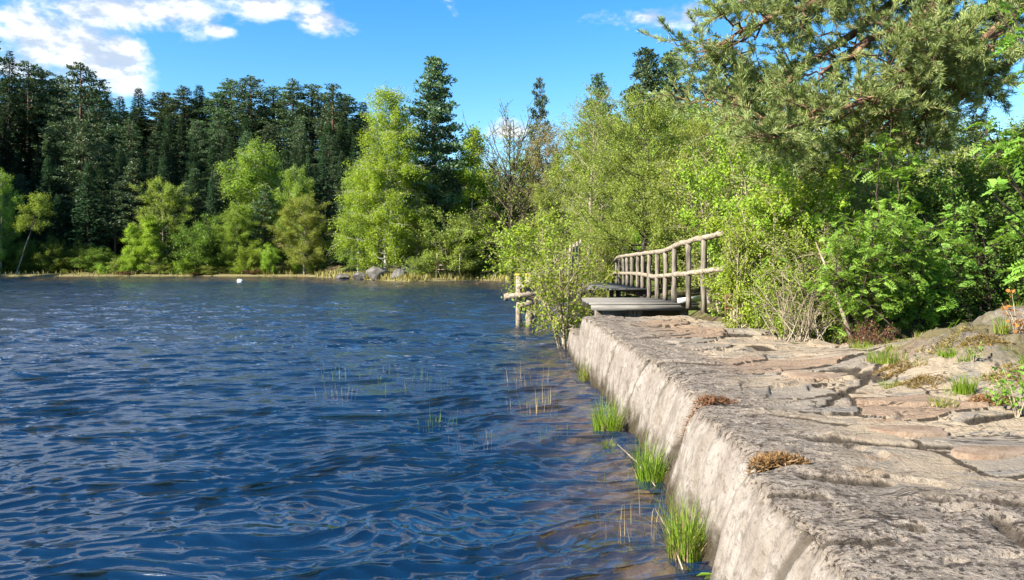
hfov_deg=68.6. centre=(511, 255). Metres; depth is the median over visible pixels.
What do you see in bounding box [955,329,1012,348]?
moss clump
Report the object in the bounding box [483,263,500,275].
shrub
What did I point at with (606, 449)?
grass tuft
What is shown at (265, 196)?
pine tree
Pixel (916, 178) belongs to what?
sapling
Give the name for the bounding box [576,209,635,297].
shrub
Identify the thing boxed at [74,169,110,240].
pine tree
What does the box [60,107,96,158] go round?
pine tree
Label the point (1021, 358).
grass tuft
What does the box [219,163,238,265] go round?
spruce tree
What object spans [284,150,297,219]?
spruce tree
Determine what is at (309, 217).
alder tree
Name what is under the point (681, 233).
sapling
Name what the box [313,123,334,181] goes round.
spruce tree
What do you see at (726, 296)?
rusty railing
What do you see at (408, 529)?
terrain
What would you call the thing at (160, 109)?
pine tree
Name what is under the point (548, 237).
willow bush
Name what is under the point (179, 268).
shrub
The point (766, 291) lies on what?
sapling
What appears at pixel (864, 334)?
heather bush
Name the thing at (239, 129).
spruce tree
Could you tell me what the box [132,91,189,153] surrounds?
pine tree
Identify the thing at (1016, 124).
alder tree
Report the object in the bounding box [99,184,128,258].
pine tree
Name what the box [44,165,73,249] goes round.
spruce tree
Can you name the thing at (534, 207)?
spruce tree
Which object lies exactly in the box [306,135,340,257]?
spruce tree
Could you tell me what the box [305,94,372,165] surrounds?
pine tree
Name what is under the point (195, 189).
spruce tree
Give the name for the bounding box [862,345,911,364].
grass tuft
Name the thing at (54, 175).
spruce tree
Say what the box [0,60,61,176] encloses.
pine tree
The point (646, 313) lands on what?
abutment
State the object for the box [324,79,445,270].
birch tree
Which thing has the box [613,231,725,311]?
log railing
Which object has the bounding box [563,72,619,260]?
pine tree
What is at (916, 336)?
grass tuft
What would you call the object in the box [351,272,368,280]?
boulder
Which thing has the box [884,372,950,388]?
moss clump
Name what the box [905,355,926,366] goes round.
grass tuft
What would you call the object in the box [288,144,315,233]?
spruce tree
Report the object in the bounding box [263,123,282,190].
spruce tree
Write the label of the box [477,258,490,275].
shrub
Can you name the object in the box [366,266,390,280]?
boulder
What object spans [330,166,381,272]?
birch tree
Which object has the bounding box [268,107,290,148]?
pine tree
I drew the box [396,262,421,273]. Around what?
shrub
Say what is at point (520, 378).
reed clump
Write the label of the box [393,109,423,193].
pine tree
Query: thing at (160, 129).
spruce tree
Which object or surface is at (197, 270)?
shrub
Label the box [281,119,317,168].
pine tree
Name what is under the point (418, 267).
shrub
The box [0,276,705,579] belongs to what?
water
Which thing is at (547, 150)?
bare tree
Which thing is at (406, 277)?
shore grass
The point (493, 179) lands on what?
alder tree
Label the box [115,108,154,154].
spruce tree
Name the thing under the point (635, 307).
wooden deck
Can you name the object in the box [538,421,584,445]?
reed clump
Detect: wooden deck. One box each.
[579,283,646,320]
[581,298,698,316]
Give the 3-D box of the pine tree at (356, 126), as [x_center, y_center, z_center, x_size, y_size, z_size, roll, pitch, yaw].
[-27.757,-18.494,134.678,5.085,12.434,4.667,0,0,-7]
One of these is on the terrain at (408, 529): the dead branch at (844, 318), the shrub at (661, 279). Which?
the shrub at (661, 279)
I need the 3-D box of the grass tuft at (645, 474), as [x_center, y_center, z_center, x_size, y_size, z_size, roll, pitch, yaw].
[1.552,2.251,8.381,0.900,0.657,0.843,0,0,-35]
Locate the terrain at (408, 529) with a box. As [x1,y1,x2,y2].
[0,115,1023,579]
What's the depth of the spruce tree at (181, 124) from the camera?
147.85 m
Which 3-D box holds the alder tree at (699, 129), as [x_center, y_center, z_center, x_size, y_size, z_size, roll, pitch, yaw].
[8.158,-1.945,32.228,5.168,8.560,5.390,0,0,38]
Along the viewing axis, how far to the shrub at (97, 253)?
95.04 m
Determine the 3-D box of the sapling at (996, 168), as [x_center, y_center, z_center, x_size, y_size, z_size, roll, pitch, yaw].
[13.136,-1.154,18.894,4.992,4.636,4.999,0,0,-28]
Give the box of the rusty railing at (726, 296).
[725,295,747,321]
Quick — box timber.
[677,296,700,302]
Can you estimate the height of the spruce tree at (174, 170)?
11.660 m
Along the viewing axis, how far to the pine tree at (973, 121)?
45.72 m
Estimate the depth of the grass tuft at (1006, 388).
7.92 m
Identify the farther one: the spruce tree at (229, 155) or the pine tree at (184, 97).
the pine tree at (184, 97)
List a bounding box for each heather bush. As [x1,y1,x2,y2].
[111,270,141,274]
[245,269,264,273]
[841,313,904,345]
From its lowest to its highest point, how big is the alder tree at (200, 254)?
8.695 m
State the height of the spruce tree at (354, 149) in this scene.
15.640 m
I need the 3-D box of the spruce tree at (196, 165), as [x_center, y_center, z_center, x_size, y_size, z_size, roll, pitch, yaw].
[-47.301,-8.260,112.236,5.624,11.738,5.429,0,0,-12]
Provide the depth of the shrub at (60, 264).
95.26 m
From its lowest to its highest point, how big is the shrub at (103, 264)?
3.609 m
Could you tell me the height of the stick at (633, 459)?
0.042 m
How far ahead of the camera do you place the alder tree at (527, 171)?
91.02 m
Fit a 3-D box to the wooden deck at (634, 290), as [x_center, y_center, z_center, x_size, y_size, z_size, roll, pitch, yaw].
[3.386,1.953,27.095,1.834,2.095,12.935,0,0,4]
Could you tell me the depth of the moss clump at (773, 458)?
5.52 m
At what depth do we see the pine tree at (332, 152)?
117.49 m
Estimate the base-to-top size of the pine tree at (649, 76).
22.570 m
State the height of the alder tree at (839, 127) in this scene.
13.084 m
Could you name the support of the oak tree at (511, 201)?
on the terrain at (408, 529)
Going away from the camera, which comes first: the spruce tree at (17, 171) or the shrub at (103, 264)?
the shrub at (103, 264)
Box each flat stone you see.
[781,369,848,378]
[865,425,950,437]
[951,445,1023,459]
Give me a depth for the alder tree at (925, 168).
33.97 m
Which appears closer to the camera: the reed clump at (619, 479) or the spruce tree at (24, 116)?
the reed clump at (619, 479)
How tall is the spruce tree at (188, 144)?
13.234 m
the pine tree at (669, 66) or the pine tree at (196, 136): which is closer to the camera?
the pine tree at (669, 66)
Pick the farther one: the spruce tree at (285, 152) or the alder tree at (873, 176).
the spruce tree at (285, 152)
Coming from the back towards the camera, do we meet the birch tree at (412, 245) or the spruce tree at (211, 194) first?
the spruce tree at (211, 194)
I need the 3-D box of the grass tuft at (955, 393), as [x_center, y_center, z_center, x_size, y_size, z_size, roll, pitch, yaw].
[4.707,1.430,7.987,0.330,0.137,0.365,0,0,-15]
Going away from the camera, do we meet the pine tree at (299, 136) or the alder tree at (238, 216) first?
the alder tree at (238, 216)
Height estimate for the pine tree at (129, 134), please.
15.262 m
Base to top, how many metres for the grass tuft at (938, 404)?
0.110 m
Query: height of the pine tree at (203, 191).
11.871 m
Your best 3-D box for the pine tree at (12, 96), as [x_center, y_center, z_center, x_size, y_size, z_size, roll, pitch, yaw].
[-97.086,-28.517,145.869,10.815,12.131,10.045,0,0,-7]
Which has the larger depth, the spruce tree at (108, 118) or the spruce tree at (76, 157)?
the spruce tree at (108, 118)
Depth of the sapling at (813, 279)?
13.66 m
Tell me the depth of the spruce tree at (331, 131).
121.90 m
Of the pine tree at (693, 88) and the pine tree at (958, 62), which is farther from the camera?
the pine tree at (693, 88)
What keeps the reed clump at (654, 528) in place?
in the water
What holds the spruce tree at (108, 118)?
on the terrain at (408, 529)
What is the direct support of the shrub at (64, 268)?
on the terrain at (408, 529)
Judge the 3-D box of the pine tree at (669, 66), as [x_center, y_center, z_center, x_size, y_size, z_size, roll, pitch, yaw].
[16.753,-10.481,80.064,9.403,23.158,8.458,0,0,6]
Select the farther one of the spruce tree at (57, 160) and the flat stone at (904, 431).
the spruce tree at (57, 160)
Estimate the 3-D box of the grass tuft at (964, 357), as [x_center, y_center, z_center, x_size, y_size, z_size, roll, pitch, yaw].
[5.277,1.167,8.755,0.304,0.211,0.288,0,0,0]
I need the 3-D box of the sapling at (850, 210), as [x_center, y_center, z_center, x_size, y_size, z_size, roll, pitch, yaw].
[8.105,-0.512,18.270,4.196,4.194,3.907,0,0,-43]
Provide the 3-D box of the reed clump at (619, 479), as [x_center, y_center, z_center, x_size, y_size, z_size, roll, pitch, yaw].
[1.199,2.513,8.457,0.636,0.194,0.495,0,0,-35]
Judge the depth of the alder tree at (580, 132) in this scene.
54.60 m
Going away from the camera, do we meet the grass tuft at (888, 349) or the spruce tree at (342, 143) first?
the grass tuft at (888, 349)
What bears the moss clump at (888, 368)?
on the rock path
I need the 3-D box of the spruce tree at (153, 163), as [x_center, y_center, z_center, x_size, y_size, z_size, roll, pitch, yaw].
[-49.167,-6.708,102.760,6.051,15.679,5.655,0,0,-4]
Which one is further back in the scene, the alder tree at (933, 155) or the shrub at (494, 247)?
the shrub at (494, 247)
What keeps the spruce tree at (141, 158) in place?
on the terrain at (408, 529)
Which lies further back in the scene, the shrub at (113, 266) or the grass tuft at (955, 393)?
the shrub at (113, 266)
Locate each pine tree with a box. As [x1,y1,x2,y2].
[0,41,24,112]
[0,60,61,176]
[0,80,30,124]
[5,174,35,243]
[7,69,75,172]
[32,121,73,169]
[35,74,86,154]
[37,61,124,225]
[50,122,111,242]
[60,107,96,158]
[69,81,127,160]
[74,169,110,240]
[84,127,112,175]
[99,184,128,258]
[101,158,158,238]
[103,145,126,189]
[107,119,147,172]
[117,119,147,149]
[123,124,143,169]
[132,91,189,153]
[142,130,176,179]
[147,97,177,146]
[149,85,212,174]
[162,188,199,258]
[176,192,192,257]
[178,121,211,165]
[182,168,218,225]
[185,98,215,147]
[188,78,264,154]
[188,91,238,169]
[202,111,234,185]
[205,129,236,172]
[206,161,234,224]
[222,75,278,135]
[230,131,264,202]
[233,106,267,147]
[234,85,306,147]
[247,184,280,254]
[255,124,287,171]
[259,78,320,153]
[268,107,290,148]
[275,84,335,178]
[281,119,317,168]
[282,124,319,177]
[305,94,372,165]
[306,82,357,148]
[307,109,336,135]
[313,119,338,159]
[313,134,344,217]
[346,119,367,155]
[352,148,372,190]
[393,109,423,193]
[396,56,478,243]
[525,76,558,211]
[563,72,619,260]
[599,47,679,198]
[623,0,1023,224]
[648,50,688,123]
[673,77,701,120]
[682,50,726,128]
[805,69,868,184]
[950,114,1000,187]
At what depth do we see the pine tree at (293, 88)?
134.84 m
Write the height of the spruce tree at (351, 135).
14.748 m
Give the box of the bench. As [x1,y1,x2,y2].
[438,264,457,274]
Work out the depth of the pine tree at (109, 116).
127.75 m
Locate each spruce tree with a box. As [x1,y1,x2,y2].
[0,50,33,180]
[0,117,16,195]
[0,159,7,234]
[2,152,33,231]
[2,180,29,269]
[6,88,39,156]
[7,109,40,189]
[24,101,48,185]
[24,157,68,256]
[26,144,46,216]
[32,168,74,253]
[33,134,70,200]
[33,144,75,235]
[35,103,69,185]
[38,195,74,269]
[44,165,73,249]
[64,153,86,242]
[64,160,113,269]
[76,163,123,257]
[88,100,123,146]
[102,96,138,178]
[103,119,117,191]
[104,148,132,238]
[106,173,138,253]
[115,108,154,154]
[121,150,142,232]
[126,88,156,171]
[129,150,167,253]
[130,155,151,210]
[148,158,178,266]
[151,116,182,193]
[151,117,164,170]
[153,138,177,215]
[167,149,178,197]
[169,109,192,156]
[170,169,207,270]
[172,116,189,188]
[176,84,213,171]
[179,134,198,207]
[181,137,210,219]
[186,162,210,225]
[200,175,221,267]
[201,147,225,218]
[215,137,237,207]
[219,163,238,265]
[226,154,260,244]
[229,118,262,203]
[235,110,247,158]
[254,123,267,168]
[257,148,284,224]
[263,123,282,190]
[268,146,293,235]
[280,116,295,167]
[282,105,320,164]
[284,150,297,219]
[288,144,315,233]
[301,153,322,260]
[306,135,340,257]
[309,165,327,240]
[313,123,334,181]
[316,123,340,206]
[326,117,352,202]
[326,151,355,265]
[336,122,363,196]
[338,156,357,237]
[343,135,359,220]
[353,102,378,163]
[389,189,429,265]
[431,181,460,251]
[442,160,465,223]
[497,170,513,259]
[525,179,542,237]
[554,161,582,258]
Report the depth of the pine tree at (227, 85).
138.65 m
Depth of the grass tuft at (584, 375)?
15.13 m
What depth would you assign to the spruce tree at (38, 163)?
114.43 m
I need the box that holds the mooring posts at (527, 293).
[504,273,538,344]
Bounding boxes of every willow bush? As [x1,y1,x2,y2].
[412,210,489,277]
[478,202,588,335]
[501,236,626,359]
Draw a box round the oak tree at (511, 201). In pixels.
[459,100,552,286]
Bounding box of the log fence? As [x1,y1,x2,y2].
[565,239,581,303]
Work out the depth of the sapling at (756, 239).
14.45 m
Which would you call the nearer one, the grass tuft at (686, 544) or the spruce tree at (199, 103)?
the grass tuft at (686, 544)
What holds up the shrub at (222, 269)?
on the terrain at (408, 529)
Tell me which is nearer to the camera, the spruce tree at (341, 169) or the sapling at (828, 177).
the sapling at (828, 177)
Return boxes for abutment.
[602,310,678,316]
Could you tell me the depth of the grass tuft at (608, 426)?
10.78 m
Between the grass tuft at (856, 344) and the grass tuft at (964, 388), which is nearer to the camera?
the grass tuft at (964, 388)
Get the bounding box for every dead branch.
[795,283,854,337]
[815,242,853,341]
[846,293,904,338]
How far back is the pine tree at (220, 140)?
130.44 m
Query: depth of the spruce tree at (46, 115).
128.16 m
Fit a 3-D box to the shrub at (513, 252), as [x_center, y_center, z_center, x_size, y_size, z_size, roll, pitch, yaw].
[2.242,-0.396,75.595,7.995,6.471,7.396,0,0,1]
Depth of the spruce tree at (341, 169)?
99.84 m
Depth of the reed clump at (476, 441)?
10.22 m
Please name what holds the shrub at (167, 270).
on the terrain at (408, 529)
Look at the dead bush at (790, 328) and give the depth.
12.83 m
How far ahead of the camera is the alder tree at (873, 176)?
35.45 m
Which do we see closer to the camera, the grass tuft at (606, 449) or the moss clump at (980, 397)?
the moss clump at (980, 397)
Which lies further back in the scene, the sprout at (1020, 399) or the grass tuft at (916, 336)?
the grass tuft at (916, 336)
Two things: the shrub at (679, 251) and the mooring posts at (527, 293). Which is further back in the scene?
the shrub at (679, 251)
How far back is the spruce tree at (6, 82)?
123.86 m
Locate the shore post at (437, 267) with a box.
[436,253,437,277]
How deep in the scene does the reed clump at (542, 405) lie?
12.46 m
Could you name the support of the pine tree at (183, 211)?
on the terrain at (408, 529)
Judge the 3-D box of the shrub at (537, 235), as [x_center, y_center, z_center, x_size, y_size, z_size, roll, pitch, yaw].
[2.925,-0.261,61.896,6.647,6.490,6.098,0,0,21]
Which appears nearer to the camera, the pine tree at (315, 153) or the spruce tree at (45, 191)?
the spruce tree at (45, 191)
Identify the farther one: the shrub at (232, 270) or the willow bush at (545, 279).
the shrub at (232, 270)
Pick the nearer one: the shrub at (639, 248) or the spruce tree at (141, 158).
the shrub at (639, 248)
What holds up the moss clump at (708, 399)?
on the rock path
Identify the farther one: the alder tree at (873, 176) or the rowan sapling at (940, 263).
the alder tree at (873, 176)
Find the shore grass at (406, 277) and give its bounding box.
[0,269,582,291]
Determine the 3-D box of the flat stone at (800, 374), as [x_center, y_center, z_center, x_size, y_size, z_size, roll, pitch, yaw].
[3.794,1.504,9.351,0.919,0.090,0.644,0,0,-9]
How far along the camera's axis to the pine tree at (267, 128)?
121.64 m
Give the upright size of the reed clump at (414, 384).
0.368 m
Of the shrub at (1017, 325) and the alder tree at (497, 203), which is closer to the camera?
the shrub at (1017, 325)
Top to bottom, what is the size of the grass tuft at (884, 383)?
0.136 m
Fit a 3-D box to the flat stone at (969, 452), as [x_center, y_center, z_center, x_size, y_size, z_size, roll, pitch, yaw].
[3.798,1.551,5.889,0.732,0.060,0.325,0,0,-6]
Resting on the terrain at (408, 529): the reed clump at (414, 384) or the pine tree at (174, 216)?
the pine tree at (174, 216)
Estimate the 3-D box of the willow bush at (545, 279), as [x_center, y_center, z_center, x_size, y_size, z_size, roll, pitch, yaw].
[1.278,1.194,20.195,3.432,3.670,3.254,0,0,-43]
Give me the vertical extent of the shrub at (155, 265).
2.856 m
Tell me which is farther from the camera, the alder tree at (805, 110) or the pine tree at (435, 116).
the pine tree at (435, 116)
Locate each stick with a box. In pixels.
[617,444,655,486]
[655,508,682,569]
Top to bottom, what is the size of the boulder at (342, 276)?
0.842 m
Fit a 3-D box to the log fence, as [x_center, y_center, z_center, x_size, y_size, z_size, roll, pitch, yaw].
[3.541,0.921,43.477,1.446,3.832,0.211,0,0,-44]
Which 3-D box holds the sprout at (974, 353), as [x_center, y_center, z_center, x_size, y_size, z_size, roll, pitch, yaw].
[5.278,1.119,8.582,0.191,0.307,0.163,0,0,43]
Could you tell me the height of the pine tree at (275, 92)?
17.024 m
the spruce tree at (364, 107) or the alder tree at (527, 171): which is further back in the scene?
the spruce tree at (364, 107)
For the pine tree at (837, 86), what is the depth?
53.72 m
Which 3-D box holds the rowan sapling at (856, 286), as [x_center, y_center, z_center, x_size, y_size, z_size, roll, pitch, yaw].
[5.620,0.474,12.460,3.219,2.874,2.287,0,0,0]
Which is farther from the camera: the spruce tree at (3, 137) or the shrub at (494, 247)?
the spruce tree at (3, 137)
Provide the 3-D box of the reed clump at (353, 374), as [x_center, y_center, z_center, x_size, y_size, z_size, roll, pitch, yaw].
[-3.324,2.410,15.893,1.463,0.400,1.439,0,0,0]
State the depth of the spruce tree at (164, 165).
98.32 m
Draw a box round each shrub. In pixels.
[0,244,11,272]
[2,239,36,270]
[3,246,19,270]
[4,237,42,270]
[15,253,49,272]
[31,235,71,271]
[41,254,75,271]
[47,251,92,272]
[63,239,94,271]
[70,244,122,272]
[87,247,117,272]
[93,264,109,273]
[106,257,121,273]
[117,263,135,272]
[131,256,146,273]
[144,254,169,273]
[156,263,175,273]
[171,258,194,273]
[187,267,207,275]
[199,265,216,274]
[214,266,233,273]
[226,266,249,273]
[229,239,266,273]
[244,256,260,270]
[259,242,280,273]
[279,264,296,273]
[289,254,305,272]
[306,261,329,273]
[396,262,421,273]
[405,256,429,276]
[466,256,486,275]
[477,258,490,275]
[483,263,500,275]
[494,221,535,271]
[512,215,578,281]
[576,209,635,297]
[605,226,649,295]
[610,199,697,287]
[649,211,725,293]
[1001,289,1023,332]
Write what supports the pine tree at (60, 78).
on the terrain at (408, 529)
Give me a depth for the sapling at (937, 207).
16.43 m
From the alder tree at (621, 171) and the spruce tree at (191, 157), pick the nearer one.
the alder tree at (621, 171)
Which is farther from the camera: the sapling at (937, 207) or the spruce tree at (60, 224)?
the spruce tree at (60, 224)
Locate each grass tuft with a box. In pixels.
[572,359,589,384]
[581,394,630,437]
[601,436,617,452]
[605,425,673,490]
[634,482,715,569]
[847,338,874,347]
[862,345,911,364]
[877,378,902,388]
[885,339,903,351]
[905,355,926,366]
[912,330,926,337]
[924,395,959,406]
[935,343,956,357]
[941,385,970,395]
[943,371,982,394]
[951,350,975,362]
[990,312,1023,333]
[996,385,1017,393]
[1016,348,1023,364]
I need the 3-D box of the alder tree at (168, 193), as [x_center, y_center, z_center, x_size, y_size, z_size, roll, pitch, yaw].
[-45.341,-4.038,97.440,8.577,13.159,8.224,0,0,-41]
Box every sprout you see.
[697,572,710,579]
[964,341,982,362]
[982,381,1010,405]
[990,366,1023,417]
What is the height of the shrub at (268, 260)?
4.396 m
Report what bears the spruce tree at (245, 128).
on the terrain at (408, 529)
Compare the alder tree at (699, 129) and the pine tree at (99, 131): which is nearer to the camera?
the alder tree at (699, 129)
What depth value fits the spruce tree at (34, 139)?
127.70 m
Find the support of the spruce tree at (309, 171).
on the terrain at (408, 529)
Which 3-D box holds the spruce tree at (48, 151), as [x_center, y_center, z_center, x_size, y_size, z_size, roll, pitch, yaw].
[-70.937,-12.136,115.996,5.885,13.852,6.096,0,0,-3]
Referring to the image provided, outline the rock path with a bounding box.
[567,306,1023,579]
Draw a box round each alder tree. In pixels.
[128,176,197,268]
[163,211,230,272]
[208,201,260,267]
[264,191,346,274]
[462,160,514,247]
[485,172,531,266]
[492,149,545,245]
[526,155,596,273]
[544,101,642,265]
[563,130,657,242]
[565,77,724,297]
[582,116,661,276]
[619,133,684,250]
[629,90,734,258]
[639,110,756,302]
[697,90,780,187]
[769,60,834,153]
[820,80,946,180]
[828,150,894,259]
[872,93,997,175]
[897,161,958,192]
[956,111,1023,180]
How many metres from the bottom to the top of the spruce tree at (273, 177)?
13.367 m
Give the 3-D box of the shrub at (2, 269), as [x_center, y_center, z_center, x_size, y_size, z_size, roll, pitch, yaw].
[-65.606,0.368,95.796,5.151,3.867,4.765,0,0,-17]
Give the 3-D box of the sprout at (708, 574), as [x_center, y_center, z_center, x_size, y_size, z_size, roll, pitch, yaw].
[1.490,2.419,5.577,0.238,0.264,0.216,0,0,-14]
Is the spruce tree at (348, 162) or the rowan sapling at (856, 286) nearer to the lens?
the rowan sapling at (856, 286)
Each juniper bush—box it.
[407,243,466,272]
[441,226,499,274]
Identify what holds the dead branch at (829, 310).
on the rock path
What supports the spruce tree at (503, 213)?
on the terrain at (408, 529)
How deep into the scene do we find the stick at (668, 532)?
6.33 m
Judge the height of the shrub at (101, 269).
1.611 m
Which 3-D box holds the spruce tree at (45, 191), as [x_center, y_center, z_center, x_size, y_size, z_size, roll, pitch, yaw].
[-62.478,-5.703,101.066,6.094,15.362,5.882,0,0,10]
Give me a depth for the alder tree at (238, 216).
94.57 m
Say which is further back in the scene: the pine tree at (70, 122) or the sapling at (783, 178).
the pine tree at (70, 122)
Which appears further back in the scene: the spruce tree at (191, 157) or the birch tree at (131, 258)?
the spruce tree at (191, 157)
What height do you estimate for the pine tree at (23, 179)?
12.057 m
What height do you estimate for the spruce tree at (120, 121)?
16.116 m
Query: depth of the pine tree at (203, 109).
149.29 m
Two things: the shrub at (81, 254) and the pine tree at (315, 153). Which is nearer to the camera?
the shrub at (81, 254)
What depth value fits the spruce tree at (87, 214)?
98.39 m
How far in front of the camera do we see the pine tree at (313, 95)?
136.64 m
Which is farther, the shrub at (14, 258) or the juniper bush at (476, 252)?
the shrub at (14, 258)
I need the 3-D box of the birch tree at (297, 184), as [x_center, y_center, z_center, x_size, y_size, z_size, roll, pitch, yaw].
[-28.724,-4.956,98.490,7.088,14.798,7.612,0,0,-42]
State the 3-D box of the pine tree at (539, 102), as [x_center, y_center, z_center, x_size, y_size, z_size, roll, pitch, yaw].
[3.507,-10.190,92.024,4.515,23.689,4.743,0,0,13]
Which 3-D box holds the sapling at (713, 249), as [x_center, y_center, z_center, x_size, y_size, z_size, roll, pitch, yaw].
[5.418,-0.465,17.082,3.792,5.464,3.271,0,0,2]
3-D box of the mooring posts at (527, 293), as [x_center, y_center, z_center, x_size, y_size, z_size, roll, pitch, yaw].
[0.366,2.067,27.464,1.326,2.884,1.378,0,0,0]
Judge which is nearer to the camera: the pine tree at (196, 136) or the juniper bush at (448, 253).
the juniper bush at (448, 253)
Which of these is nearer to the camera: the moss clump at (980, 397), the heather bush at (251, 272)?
the moss clump at (980, 397)
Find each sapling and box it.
[634,116,787,312]
[669,123,843,322]
[692,154,855,339]
[700,108,854,253]
[707,186,813,328]
[709,150,877,333]
[717,216,755,327]
[738,251,875,342]
[749,216,909,344]
[761,199,974,341]
[793,150,924,303]
[823,150,990,287]
[851,84,924,338]
[860,158,1023,306]
[869,199,1015,339]
[888,170,1023,326]
[894,115,1023,269]
[937,129,1023,280]
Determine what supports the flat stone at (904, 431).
on the rock path
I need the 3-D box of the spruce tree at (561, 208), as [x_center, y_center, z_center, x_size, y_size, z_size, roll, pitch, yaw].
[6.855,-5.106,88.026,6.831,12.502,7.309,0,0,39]
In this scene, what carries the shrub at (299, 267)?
on the terrain at (408, 529)
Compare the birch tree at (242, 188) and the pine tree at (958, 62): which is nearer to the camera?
the pine tree at (958, 62)
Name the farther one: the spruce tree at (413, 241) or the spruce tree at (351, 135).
the spruce tree at (351, 135)
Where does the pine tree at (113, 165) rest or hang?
on the terrain at (408, 529)
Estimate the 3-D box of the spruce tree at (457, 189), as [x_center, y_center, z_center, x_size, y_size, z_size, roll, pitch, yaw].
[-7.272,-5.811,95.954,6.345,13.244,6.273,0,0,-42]
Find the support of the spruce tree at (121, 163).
on the terrain at (408, 529)
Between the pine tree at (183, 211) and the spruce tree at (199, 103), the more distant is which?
the spruce tree at (199, 103)
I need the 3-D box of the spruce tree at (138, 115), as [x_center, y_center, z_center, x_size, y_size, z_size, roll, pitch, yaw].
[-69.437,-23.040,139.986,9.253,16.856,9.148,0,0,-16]
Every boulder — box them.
[335,274,349,280]
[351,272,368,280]
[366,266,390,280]
[390,269,406,278]
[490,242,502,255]
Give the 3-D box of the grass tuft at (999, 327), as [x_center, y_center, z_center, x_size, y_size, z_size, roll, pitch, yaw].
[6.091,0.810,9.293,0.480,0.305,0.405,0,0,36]
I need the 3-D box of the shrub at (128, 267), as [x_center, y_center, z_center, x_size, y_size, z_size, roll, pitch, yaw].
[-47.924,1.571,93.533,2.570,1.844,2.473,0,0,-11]
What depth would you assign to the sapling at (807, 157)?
22.83 m
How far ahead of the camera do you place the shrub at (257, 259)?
93.16 m
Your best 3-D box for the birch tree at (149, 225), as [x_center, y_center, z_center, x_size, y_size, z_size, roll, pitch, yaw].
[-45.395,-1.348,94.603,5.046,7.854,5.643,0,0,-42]
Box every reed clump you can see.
[315,382,357,403]
[318,363,389,382]
[378,370,455,396]
[417,404,456,434]
[448,430,494,450]
[506,363,548,390]
[506,388,560,419]
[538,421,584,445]
[592,472,641,493]
[595,488,659,545]
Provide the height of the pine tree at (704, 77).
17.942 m
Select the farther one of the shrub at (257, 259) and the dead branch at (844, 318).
the shrub at (257, 259)
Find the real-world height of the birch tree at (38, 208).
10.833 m
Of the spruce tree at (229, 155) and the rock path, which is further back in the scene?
the spruce tree at (229, 155)
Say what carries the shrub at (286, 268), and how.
on the terrain at (408, 529)
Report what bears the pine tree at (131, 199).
on the terrain at (408, 529)
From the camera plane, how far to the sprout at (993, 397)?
7.63 m
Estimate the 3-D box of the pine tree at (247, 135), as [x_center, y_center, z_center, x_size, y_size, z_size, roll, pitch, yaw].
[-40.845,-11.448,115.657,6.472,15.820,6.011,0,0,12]
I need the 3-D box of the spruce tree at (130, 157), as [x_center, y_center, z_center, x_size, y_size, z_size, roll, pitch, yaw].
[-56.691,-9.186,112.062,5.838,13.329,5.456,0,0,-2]
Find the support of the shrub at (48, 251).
on the terrain at (408, 529)
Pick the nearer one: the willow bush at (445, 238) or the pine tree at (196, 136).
the willow bush at (445, 238)
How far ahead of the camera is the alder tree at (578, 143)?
67.16 m
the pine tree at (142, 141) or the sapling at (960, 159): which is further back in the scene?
the pine tree at (142, 141)
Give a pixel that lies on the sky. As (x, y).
(495, 50)
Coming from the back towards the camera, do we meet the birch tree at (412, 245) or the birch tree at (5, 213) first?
the birch tree at (5, 213)
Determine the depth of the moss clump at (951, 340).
9.20 m
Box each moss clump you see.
[678,393,737,440]
[741,449,811,478]
[872,359,913,378]
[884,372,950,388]
[915,325,982,354]
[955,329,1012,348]
[964,391,1017,405]
[970,361,1023,386]
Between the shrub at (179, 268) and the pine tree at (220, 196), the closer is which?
the shrub at (179, 268)
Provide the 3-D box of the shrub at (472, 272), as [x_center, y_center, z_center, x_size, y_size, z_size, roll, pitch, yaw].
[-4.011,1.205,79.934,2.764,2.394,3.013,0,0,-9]
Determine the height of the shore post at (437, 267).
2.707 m
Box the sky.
[0,0,1023,220]
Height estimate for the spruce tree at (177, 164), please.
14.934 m
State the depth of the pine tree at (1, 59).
129.11 m
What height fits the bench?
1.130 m
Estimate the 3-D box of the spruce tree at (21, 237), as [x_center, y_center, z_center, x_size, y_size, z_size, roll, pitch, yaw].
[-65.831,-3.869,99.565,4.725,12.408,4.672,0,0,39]
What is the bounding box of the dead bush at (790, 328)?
[742,269,840,341]
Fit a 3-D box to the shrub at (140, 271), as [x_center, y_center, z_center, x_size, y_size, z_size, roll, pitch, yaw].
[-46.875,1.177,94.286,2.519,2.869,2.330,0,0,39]
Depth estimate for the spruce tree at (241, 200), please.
108.09 m
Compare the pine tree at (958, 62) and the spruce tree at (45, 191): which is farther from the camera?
the spruce tree at (45, 191)
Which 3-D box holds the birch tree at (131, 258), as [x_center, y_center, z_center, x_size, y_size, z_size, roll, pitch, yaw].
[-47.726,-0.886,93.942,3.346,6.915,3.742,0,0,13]
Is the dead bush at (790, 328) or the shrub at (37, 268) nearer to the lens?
the dead bush at (790, 328)
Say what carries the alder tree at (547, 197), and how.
on the terrain at (408, 529)
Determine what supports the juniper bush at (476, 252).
on the terrain at (408, 529)
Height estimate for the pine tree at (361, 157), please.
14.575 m
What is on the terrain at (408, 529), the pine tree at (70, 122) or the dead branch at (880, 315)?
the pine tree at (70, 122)
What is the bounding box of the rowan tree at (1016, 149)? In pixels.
[962,1,1023,285]
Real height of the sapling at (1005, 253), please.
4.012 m
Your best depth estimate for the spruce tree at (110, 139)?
128.23 m
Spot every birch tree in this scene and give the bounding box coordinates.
[0,168,26,271]
[13,191,57,273]
[116,221,142,270]
[132,214,172,272]
[202,134,297,260]
[261,163,319,263]
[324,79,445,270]
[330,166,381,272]
[394,195,435,265]
[439,121,502,262]
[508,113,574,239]
[553,78,629,279]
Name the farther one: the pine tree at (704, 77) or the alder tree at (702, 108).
the pine tree at (704, 77)
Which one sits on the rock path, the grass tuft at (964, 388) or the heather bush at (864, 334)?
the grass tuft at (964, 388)

